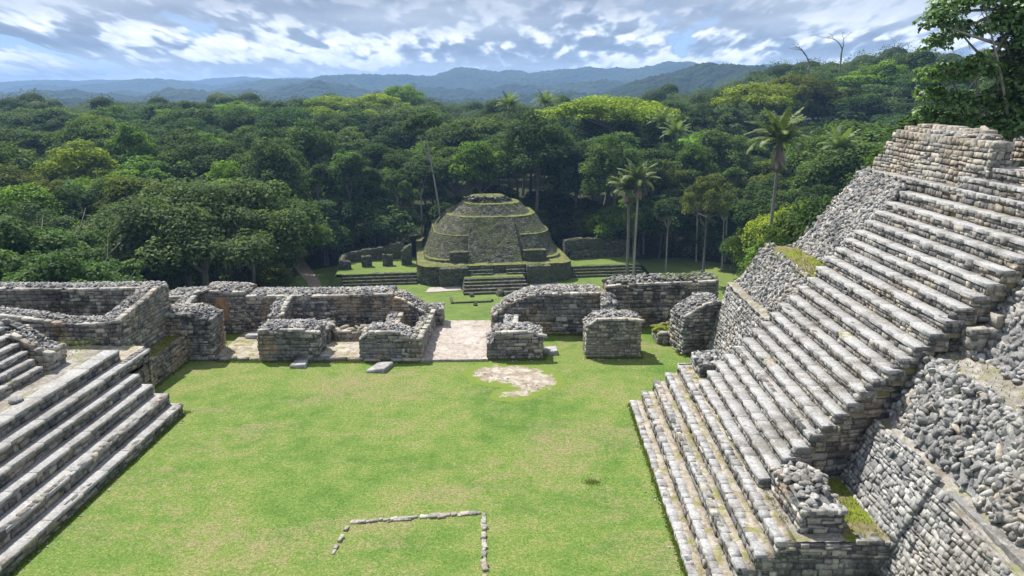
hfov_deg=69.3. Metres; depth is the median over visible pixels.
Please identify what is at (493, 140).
forest tree
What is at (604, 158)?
forest tree
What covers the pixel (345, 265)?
mound ruin pier
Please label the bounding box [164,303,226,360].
wall pier
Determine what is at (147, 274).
forest tree
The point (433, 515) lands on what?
border stone
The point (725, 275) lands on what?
plaza
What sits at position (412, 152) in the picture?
forest tree
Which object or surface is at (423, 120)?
forest tree
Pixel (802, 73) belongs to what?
forest tree
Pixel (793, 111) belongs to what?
forest tree
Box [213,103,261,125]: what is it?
forest tree
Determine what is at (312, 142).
forest tree
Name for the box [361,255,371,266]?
mound ruin pier
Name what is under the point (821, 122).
forest tree
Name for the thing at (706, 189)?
forest tree
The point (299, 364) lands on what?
stone slab
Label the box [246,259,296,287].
forest tree
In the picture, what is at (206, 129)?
forest tree
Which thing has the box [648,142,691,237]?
forest tree
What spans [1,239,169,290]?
forest tree
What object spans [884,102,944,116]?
forest tree
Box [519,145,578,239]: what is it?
forest tree
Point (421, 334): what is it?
passage wall
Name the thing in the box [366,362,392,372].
stone slab
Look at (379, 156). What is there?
forest tree
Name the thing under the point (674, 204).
forest tree
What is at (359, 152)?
forest tree
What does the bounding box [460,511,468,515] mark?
border stone
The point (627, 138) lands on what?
forest tree
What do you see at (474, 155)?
forest tree
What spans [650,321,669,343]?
stone bench
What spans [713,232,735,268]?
forest tree
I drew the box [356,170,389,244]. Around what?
forest tree
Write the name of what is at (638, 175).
palm tree
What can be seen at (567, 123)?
forest tree
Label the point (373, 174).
forest tree
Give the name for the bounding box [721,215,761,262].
forest tree
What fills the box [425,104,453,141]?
forest tree
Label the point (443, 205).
forest tree
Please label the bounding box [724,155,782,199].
forest tree
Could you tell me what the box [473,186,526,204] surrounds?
forest tree
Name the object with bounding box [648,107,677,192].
palm tree
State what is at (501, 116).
forest tree
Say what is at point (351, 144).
forest tree
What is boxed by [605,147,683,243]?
forest tree
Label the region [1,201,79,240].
forest tree
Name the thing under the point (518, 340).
wall pier
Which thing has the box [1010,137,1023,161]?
summit wall
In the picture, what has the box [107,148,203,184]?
forest tree
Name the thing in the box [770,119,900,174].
forest tree
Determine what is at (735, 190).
forest tree
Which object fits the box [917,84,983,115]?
forest tree
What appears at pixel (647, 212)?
forest tree
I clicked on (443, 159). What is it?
forest tree
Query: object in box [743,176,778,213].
forest tree
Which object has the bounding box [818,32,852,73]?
dead tree
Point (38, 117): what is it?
forest tree
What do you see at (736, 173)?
forest tree
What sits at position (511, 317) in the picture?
cross wall
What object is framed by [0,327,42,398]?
stone staircase
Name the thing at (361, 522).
border stone
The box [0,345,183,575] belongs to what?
stone staircase
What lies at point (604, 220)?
forest tree
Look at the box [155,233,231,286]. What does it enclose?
forest tree
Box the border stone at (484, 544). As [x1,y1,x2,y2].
[482,542,487,548]
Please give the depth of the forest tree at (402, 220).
170.92 m
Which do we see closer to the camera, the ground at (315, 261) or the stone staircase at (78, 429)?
the stone staircase at (78, 429)
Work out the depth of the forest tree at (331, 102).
340.60 m
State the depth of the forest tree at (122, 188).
126.97 m
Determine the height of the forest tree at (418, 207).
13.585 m
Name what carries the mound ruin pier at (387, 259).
on the platform at (377, 273)
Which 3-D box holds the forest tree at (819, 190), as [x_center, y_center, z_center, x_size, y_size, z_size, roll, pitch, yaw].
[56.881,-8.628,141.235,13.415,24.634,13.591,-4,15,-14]
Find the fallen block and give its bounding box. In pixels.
[496,289,503,296]
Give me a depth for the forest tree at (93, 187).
134.52 m
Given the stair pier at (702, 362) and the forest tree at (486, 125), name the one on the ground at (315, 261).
the forest tree at (486, 125)
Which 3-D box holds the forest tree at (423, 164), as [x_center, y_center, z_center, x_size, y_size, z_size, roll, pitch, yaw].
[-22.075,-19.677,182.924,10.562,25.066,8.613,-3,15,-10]
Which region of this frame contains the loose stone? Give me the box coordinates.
[8,395,23,404]
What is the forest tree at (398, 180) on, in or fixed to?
on the ground at (315, 261)
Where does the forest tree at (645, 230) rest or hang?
on the ground at (315, 261)
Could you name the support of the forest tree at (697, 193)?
on the ground at (315, 261)
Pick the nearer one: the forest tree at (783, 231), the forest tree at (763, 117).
the forest tree at (783, 231)
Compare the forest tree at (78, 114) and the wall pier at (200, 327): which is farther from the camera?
the forest tree at (78, 114)
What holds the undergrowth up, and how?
on the ground at (315, 261)
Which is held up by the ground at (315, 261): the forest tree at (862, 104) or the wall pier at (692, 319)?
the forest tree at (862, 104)
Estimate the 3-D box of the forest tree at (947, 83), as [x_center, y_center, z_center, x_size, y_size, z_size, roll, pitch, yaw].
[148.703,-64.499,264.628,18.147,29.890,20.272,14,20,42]
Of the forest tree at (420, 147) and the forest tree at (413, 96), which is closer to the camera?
the forest tree at (420, 147)
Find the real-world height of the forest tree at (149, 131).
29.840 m
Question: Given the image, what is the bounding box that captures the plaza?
[276,256,743,317]
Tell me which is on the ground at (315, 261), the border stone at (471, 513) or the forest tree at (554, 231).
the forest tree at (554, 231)
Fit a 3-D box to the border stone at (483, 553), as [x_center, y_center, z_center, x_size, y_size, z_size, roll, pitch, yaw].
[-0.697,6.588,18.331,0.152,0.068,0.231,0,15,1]
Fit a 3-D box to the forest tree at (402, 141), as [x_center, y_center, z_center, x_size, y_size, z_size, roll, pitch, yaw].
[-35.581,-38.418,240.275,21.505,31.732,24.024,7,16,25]
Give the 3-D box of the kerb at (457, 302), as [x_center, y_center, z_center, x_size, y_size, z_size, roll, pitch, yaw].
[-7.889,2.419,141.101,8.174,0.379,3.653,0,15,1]
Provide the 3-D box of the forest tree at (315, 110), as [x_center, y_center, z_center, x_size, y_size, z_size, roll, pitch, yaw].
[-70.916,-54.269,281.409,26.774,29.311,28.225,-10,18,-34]
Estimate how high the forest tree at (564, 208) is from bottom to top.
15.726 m
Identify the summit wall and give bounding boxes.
[872,124,1014,185]
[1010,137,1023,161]
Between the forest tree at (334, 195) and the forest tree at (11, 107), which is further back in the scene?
the forest tree at (11, 107)
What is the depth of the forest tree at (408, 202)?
187.91 m
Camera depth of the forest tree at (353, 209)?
173.97 m
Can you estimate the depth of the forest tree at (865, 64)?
283.03 m
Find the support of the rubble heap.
on the stone staircase at (78, 429)
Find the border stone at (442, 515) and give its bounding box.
[437,512,445,518]
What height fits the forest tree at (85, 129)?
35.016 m
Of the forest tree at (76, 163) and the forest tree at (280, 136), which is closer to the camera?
the forest tree at (76, 163)
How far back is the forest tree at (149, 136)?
227.39 m
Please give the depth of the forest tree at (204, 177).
162.37 m
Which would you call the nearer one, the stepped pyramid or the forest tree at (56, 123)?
the stepped pyramid
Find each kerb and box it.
[189,356,417,361]
[450,297,491,303]
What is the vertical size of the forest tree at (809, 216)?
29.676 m
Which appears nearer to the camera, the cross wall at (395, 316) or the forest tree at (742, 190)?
the cross wall at (395, 316)
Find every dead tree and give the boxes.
[790,43,814,120]
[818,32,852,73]
[888,36,902,58]
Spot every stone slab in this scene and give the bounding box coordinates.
[245,332,257,338]
[290,360,307,368]
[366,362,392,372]
[544,346,557,354]
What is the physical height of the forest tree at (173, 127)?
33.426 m
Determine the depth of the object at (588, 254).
168.74 m
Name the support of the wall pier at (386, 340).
on the lawn at (217, 543)
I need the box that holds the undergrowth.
[175,205,746,287]
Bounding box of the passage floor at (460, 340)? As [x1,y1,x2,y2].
[421,320,491,361]
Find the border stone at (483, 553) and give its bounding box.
[481,551,486,556]
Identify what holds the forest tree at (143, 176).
on the ground at (315, 261)
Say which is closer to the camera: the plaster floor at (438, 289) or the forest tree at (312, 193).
the plaster floor at (438, 289)
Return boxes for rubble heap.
[0,318,33,333]
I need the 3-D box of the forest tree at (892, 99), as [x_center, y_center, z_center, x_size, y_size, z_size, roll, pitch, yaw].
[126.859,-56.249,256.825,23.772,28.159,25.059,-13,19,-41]
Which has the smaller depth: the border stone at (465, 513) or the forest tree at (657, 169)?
the border stone at (465, 513)
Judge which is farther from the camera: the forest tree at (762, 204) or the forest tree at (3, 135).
the forest tree at (3, 135)
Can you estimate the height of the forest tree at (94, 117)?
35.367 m
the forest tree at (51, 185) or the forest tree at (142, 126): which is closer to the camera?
the forest tree at (51, 185)
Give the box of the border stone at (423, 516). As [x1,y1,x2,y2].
[420,514,426,518]
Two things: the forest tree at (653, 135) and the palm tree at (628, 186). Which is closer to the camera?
the palm tree at (628, 186)
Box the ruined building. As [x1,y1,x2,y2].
[0,280,170,348]
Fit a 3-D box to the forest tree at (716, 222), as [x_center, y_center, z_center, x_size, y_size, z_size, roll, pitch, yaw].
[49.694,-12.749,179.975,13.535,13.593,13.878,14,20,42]
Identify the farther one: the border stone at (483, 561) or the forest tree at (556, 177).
the forest tree at (556, 177)
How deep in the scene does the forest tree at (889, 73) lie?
264.70 m
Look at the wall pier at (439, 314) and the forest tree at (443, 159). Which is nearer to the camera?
the wall pier at (439, 314)
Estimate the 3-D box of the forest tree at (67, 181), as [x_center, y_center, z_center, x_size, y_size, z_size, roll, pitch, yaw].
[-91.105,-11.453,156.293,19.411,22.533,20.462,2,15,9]
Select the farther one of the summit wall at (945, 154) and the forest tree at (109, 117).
the forest tree at (109, 117)
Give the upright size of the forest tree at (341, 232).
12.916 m
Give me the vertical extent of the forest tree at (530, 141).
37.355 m
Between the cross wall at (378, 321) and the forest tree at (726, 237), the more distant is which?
the forest tree at (726, 237)
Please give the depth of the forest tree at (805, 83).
246.35 m
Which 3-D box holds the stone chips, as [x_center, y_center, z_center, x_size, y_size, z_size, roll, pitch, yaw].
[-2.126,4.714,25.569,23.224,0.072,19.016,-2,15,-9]
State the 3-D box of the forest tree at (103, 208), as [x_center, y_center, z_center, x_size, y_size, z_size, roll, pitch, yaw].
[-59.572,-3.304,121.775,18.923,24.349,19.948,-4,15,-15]
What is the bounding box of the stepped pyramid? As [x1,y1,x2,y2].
[630,166,1023,575]
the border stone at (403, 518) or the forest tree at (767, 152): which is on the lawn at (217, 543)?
the border stone at (403, 518)
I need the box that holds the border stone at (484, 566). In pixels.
[481,563,488,571]
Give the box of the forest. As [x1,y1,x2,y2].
[0,42,963,153]
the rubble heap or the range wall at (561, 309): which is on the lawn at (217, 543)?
the range wall at (561, 309)
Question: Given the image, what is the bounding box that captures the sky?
[0,0,1012,81]
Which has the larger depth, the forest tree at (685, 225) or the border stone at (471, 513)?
the forest tree at (685, 225)
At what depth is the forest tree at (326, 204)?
167.58 m
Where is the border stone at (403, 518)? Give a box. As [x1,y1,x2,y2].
[397,516,411,520]
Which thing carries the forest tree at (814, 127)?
on the ground at (315, 261)
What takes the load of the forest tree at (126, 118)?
on the ground at (315, 261)
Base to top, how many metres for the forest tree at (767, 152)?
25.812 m
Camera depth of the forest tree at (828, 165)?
143.93 m
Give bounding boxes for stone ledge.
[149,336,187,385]
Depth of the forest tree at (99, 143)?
180.79 m
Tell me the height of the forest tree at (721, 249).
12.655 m
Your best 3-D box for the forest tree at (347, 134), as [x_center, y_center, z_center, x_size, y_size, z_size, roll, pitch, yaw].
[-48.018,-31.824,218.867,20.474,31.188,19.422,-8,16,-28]
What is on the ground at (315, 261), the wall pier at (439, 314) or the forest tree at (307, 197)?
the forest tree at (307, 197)
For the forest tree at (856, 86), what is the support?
on the ground at (315, 261)
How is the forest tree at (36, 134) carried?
on the ground at (315, 261)
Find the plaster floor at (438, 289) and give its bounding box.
[426,283,558,291]
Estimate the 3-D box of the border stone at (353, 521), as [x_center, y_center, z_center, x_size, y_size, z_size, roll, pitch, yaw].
[-4.173,6.226,19.733,0.289,0.056,0.166,-1,15,-4]
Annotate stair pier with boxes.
[10,324,66,370]
[690,349,724,377]
[770,460,848,533]
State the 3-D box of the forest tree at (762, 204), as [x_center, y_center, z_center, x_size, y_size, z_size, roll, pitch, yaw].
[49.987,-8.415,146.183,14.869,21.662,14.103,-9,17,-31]
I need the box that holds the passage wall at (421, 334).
[409,309,435,361]
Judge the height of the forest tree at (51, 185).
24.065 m
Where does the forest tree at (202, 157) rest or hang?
on the ground at (315, 261)
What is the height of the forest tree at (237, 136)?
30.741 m
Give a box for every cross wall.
[175,290,201,303]
[267,296,293,319]
[363,320,382,331]
[386,310,404,324]
[503,313,518,322]
[598,292,617,309]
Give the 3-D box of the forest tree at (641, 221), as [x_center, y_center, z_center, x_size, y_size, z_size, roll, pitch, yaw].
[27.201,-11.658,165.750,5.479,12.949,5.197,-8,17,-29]
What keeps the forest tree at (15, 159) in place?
on the ground at (315, 261)
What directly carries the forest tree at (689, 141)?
on the ground at (315, 261)
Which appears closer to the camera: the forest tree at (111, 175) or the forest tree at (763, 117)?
the forest tree at (111, 175)
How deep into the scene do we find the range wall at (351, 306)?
35.05 m
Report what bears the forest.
on the ground at (315, 261)
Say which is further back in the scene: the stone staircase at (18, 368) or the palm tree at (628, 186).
the palm tree at (628, 186)
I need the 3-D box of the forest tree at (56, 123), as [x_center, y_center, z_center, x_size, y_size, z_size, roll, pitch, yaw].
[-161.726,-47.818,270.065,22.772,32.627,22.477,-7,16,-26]
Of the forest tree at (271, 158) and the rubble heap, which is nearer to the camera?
the rubble heap
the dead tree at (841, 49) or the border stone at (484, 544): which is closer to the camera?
the border stone at (484, 544)
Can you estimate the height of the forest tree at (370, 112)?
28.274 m
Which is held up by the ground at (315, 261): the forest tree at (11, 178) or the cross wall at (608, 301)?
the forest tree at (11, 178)
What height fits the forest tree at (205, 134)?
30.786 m
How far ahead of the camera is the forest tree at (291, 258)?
145.76 m
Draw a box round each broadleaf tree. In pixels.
[858,110,1019,167]
[909,0,1023,166]
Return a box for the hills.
[0,61,823,144]
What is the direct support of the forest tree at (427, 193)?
on the ground at (315, 261)
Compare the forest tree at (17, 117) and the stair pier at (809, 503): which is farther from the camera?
the forest tree at (17, 117)
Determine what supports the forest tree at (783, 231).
on the ground at (315, 261)
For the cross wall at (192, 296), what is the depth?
34.36 m
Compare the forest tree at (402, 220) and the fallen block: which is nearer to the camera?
the fallen block
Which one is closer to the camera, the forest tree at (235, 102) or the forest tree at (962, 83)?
the forest tree at (962, 83)
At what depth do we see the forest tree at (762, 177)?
165.60 m
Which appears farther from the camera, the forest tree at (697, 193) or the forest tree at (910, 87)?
the forest tree at (910, 87)
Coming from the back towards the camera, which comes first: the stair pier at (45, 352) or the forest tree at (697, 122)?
the forest tree at (697, 122)
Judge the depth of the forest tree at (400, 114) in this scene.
278.62 m
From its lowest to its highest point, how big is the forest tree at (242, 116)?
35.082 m
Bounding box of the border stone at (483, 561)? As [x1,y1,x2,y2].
[480,559,489,566]
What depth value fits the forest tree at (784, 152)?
214.83 m
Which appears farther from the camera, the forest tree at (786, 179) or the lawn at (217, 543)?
the forest tree at (786, 179)
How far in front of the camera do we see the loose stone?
21.76 m
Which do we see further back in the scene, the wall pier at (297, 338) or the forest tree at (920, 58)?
the forest tree at (920, 58)
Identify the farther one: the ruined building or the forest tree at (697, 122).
the forest tree at (697, 122)
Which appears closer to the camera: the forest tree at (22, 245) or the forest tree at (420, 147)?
the forest tree at (22, 245)
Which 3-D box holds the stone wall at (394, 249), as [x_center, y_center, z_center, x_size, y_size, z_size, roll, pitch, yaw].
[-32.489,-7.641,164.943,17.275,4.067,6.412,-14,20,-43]
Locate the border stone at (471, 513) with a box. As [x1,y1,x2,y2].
[468,511,477,515]
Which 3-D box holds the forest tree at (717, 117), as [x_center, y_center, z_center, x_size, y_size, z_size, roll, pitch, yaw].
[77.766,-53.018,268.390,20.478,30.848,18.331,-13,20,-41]
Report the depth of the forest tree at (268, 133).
199.18 m
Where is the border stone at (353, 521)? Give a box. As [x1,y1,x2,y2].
[350,519,359,523]
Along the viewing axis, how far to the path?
162.14 m
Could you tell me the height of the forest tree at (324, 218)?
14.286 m
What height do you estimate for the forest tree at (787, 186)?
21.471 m
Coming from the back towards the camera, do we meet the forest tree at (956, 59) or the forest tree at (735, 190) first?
the forest tree at (956, 59)
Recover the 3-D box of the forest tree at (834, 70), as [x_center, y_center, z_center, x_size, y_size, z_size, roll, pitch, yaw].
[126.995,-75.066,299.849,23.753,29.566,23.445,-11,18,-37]
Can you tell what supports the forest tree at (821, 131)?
on the ground at (315, 261)
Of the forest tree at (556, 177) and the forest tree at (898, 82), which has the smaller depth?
the forest tree at (556, 177)
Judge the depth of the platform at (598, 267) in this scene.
161.94 m
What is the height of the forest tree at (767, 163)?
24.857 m
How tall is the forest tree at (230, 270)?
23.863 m
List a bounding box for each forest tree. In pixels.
[0,111,31,128]
[0,115,20,142]
[0,126,48,159]
[0,141,44,175]
[0,163,47,198]
[0,182,68,224]
[0,208,144,281]
[1,100,24,112]
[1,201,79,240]
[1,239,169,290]
[2,107,36,129]
[7,130,62,156]
[16,108,85,138]
[29,111,78,140]
[29,138,122,184]
[31,178,72,199]
[34,107,85,130]
[40,117,154,155]
[40,138,141,169]
[49,183,103,229]
[58,179,76,186]
[65,169,141,200]
[66,111,119,142]
[67,172,337,286]
[78,176,126,202]
[79,203,168,265]
[80,105,141,120]
[84,175,180,221]
[93,114,126,171]
[102,113,131,165]
[102,122,163,173]
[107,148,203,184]
[113,134,160,168]
[118,103,173,120]
[120,122,161,139]
[121,256,177,289]
[128,119,167,127]
[131,169,157,180]
[137,127,222,183]
[141,127,180,180]
[145,107,236,132]
[151,120,207,177]
[153,107,193,122]
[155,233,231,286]
[156,140,250,179]
[159,175,181,264]
[161,100,219,112]
[176,131,239,179]
[186,118,225,140]
[189,173,227,266]
[204,159,248,276]
[209,178,234,281]
[211,100,243,111]
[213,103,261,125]
[217,125,262,147]
[218,105,274,137]
[222,143,312,190]
[223,179,296,283]
[237,136,308,266]
[238,120,287,151]
[244,125,309,165]
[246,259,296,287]
[247,238,308,284]
[254,104,322,133]
[279,101,308,114]
[279,188,312,201]
[283,117,348,200]
[284,184,323,200]
[301,105,346,114]
[302,95,347,110]
[303,112,346,208]
[305,162,329,254]
[305,219,352,265]
[307,199,349,265]
[309,215,333,254]
[314,126,368,196]
[315,112,366,130]
[316,140,368,222]
[317,152,373,250]
[324,153,381,250]
[326,145,376,238]
[329,221,357,257]
[333,189,396,246]
[339,106,373,143]
[342,93,409,109]
[350,109,378,123]
[354,142,411,238]
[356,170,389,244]
[357,201,425,242]
[359,113,411,144]
[367,119,429,208]
[371,167,414,244]
[374,104,457,142]
[374,165,423,241]
[382,83,427,106]
[387,149,424,206]
[399,154,448,236]
[400,111,441,216]
[401,157,442,236]
[411,140,438,202]
[413,202,433,229]
[415,116,513,193]
[416,198,461,227]
[423,127,489,197]
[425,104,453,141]
[431,146,497,197]
[439,196,466,202]
[448,140,512,193]
[460,111,532,185]
[470,171,513,192]
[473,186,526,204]
[475,99,527,118]
[478,132,545,195]
[490,108,575,213]
[496,132,587,192]
[516,115,540,195]
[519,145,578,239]
[523,188,574,237]
[529,206,552,227]
[530,94,679,207]
[542,140,604,237]
[548,218,573,247]
[549,115,594,197]
[549,197,603,237]
[563,117,648,203]
[563,140,605,237]
[567,208,599,237]
[577,133,649,236]
[582,131,644,205]
[584,204,639,239]
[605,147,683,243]
[607,102,692,188]
[617,191,658,255]
[622,207,644,259]
[635,192,695,258]
[636,157,667,254]
[637,118,683,191]
[638,100,694,131]
[641,159,692,251]
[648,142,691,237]
[652,197,686,271]
[653,105,732,143]
[653,210,696,252]
[664,142,719,248]
[665,137,743,215]
[667,130,765,152]
[678,172,753,253]
[680,170,738,271]
[683,225,721,260]
[684,179,709,261]
[685,210,740,255]
[694,89,732,126]
[695,129,757,179]
[701,97,762,137]
[702,105,751,130]
[707,82,812,114]
[710,187,741,269]
[711,166,747,261]
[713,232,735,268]
[718,138,771,166]
[719,235,745,265]
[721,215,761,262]
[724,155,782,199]
[729,189,792,226]
[731,110,810,156]
[734,91,778,116]
[736,211,810,278]
[737,235,767,274]
[738,159,798,210]
[741,156,782,222]
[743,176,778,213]
[744,202,811,242]
[747,171,786,193]
[760,126,801,168]
[768,73,839,170]
[768,146,795,170]
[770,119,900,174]
[777,177,799,190]
[779,194,832,227]
[780,188,840,204]
[782,179,809,191]
[782,179,838,207]
[783,93,813,106]
[786,65,807,126]
[786,105,806,123]
[787,126,849,185]
[789,175,832,189]
[794,136,886,190]
[798,84,867,125]
[805,121,823,133]
[810,72,874,86]
[815,66,852,74]
[816,113,841,127]
[820,93,895,122]
[829,74,882,120]
[844,60,913,96]
[851,63,892,82]
[853,84,913,119]
[865,112,899,122]
[879,113,927,127]
[883,47,943,83]
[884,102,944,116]
[887,72,924,108]
[898,67,940,103]
[911,64,956,90]
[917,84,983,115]
[946,57,980,84]
[954,77,981,90]
[966,71,1005,88]
[974,79,1003,114]
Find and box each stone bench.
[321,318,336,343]
[331,324,369,340]
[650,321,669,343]
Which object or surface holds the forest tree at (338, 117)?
on the ground at (315, 261)
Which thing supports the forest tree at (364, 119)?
on the ground at (315, 261)
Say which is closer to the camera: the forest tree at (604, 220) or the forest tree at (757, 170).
the forest tree at (604, 220)
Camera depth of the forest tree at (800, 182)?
157.51 m
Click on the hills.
(458, 86)
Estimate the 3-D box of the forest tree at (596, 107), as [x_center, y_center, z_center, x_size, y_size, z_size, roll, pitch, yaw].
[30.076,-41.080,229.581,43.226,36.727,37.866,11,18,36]
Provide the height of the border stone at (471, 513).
0.070 m
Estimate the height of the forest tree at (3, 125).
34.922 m
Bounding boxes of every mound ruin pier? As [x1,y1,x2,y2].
[339,260,351,269]
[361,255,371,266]
[382,253,392,265]
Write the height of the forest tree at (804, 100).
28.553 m
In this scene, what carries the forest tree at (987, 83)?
on the ground at (315, 261)
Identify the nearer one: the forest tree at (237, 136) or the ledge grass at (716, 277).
the ledge grass at (716, 277)
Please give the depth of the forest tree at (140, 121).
257.61 m
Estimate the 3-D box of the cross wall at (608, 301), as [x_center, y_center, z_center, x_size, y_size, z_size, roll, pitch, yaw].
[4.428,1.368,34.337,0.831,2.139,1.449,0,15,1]
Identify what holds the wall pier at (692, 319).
on the lawn at (217, 543)
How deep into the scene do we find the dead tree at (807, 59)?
284.62 m
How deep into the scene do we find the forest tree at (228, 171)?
153.99 m
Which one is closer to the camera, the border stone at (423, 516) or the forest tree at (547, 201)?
the border stone at (423, 516)
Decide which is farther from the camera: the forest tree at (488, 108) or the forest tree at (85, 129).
the forest tree at (488, 108)
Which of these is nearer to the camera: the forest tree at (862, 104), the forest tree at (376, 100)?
the forest tree at (862, 104)
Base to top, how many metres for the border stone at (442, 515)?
0.082 m
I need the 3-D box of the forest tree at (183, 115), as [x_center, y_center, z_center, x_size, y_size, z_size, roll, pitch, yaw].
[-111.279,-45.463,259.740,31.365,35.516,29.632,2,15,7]
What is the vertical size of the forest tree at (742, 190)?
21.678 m
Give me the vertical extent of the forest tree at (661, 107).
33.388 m
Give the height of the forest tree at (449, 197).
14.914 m
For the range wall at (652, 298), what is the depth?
35.98 m
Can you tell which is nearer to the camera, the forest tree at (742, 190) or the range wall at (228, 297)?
the range wall at (228, 297)
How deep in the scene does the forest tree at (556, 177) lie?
180.02 m
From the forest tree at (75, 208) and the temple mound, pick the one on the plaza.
the temple mound
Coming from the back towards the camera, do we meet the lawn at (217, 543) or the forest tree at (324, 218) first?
the forest tree at (324, 218)
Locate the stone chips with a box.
[20,335,690,569]
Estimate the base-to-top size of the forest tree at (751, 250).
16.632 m
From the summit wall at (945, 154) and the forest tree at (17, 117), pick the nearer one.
the summit wall at (945, 154)
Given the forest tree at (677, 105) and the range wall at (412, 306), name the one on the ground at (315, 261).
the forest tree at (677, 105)
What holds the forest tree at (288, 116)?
on the ground at (315, 261)
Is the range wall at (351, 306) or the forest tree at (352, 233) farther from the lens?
the forest tree at (352, 233)
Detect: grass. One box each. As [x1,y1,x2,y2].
[58,169,1023,538]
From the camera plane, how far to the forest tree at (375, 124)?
251.67 m
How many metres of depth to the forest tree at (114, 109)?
288.42 m
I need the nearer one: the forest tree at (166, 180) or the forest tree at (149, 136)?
the forest tree at (166, 180)
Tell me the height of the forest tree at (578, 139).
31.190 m
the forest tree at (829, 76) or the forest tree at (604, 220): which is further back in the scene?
the forest tree at (829, 76)
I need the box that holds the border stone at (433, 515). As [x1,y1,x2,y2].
[429,512,439,518]
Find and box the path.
[290,249,321,287]
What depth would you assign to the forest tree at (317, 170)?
175.77 m
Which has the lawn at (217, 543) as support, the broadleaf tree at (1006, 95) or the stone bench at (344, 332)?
the stone bench at (344, 332)
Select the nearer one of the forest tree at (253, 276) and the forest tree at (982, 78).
the forest tree at (253, 276)
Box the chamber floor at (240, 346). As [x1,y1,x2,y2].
[217,331,391,358]
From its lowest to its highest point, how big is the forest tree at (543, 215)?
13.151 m
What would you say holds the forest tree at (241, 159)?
on the ground at (315, 261)
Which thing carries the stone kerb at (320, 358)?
on the lawn at (217, 543)
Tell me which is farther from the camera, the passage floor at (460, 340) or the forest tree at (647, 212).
the forest tree at (647, 212)
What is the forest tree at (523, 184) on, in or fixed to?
on the ground at (315, 261)
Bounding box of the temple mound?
[415,193,570,294]
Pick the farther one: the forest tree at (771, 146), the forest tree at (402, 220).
the forest tree at (771, 146)
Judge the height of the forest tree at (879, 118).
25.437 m
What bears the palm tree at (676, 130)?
on the ground at (315, 261)
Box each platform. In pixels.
[328,257,422,286]
[571,255,649,277]
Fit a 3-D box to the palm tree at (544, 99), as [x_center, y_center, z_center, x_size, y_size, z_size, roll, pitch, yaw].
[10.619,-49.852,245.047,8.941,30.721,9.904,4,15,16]
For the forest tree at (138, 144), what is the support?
on the ground at (315, 261)
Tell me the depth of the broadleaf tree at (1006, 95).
39.27 m
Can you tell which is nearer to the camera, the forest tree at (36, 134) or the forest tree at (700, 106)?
the forest tree at (36, 134)
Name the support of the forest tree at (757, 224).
on the ground at (315, 261)
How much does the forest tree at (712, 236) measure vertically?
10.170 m
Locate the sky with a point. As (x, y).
(73, 40)
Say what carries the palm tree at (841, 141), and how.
on the ground at (315, 261)
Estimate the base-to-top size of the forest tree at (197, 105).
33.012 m
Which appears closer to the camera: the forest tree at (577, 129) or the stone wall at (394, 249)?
the stone wall at (394, 249)
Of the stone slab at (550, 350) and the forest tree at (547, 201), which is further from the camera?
the forest tree at (547, 201)
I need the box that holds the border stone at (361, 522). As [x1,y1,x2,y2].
[357,519,365,523]
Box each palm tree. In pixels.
[493,91,524,187]
[533,90,556,183]
[607,169,646,274]
[615,158,661,274]
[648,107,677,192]
[659,117,696,148]
[743,106,813,240]
[817,125,863,192]
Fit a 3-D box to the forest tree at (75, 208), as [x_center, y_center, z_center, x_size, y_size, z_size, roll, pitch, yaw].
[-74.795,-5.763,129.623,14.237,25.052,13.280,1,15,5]
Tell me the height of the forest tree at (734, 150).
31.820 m
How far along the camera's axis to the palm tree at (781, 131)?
116.24 m
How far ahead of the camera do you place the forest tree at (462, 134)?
205.19 m
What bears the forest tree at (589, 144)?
on the ground at (315, 261)
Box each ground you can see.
[41,119,844,290]
[462,362,565,401]
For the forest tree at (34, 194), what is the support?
on the ground at (315, 261)
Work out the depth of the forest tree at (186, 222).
101.19 m
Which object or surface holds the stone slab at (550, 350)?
on the lawn at (217, 543)
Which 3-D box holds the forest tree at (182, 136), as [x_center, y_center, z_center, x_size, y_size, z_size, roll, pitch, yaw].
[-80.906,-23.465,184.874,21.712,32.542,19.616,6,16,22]
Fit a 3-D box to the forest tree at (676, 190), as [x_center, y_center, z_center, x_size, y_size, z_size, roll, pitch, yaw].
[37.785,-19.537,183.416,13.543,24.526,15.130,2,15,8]
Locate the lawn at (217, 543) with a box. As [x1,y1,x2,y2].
[13,318,690,575]
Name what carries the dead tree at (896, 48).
on the ground at (315, 261)
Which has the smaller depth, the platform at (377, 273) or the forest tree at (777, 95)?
the platform at (377, 273)
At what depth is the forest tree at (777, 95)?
240.03 m
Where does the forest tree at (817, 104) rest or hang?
on the ground at (315, 261)
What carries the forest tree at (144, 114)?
on the ground at (315, 261)
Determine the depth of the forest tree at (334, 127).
240.21 m
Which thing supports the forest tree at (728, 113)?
on the ground at (315, 261)
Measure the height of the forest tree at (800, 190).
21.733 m
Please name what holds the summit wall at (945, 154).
on the stepped pyramid
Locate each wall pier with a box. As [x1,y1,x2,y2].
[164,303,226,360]
[257,318,326,359]
[359,322,414,360]
[426,301,444,325]
[486,322,547,358]
[582,309,644,357]
[668,292,720,354]
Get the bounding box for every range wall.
[168,281,256,333]
[245,285,396,330]
[392,289,428,326]
[490,283,604,334]
[601,270,718,326]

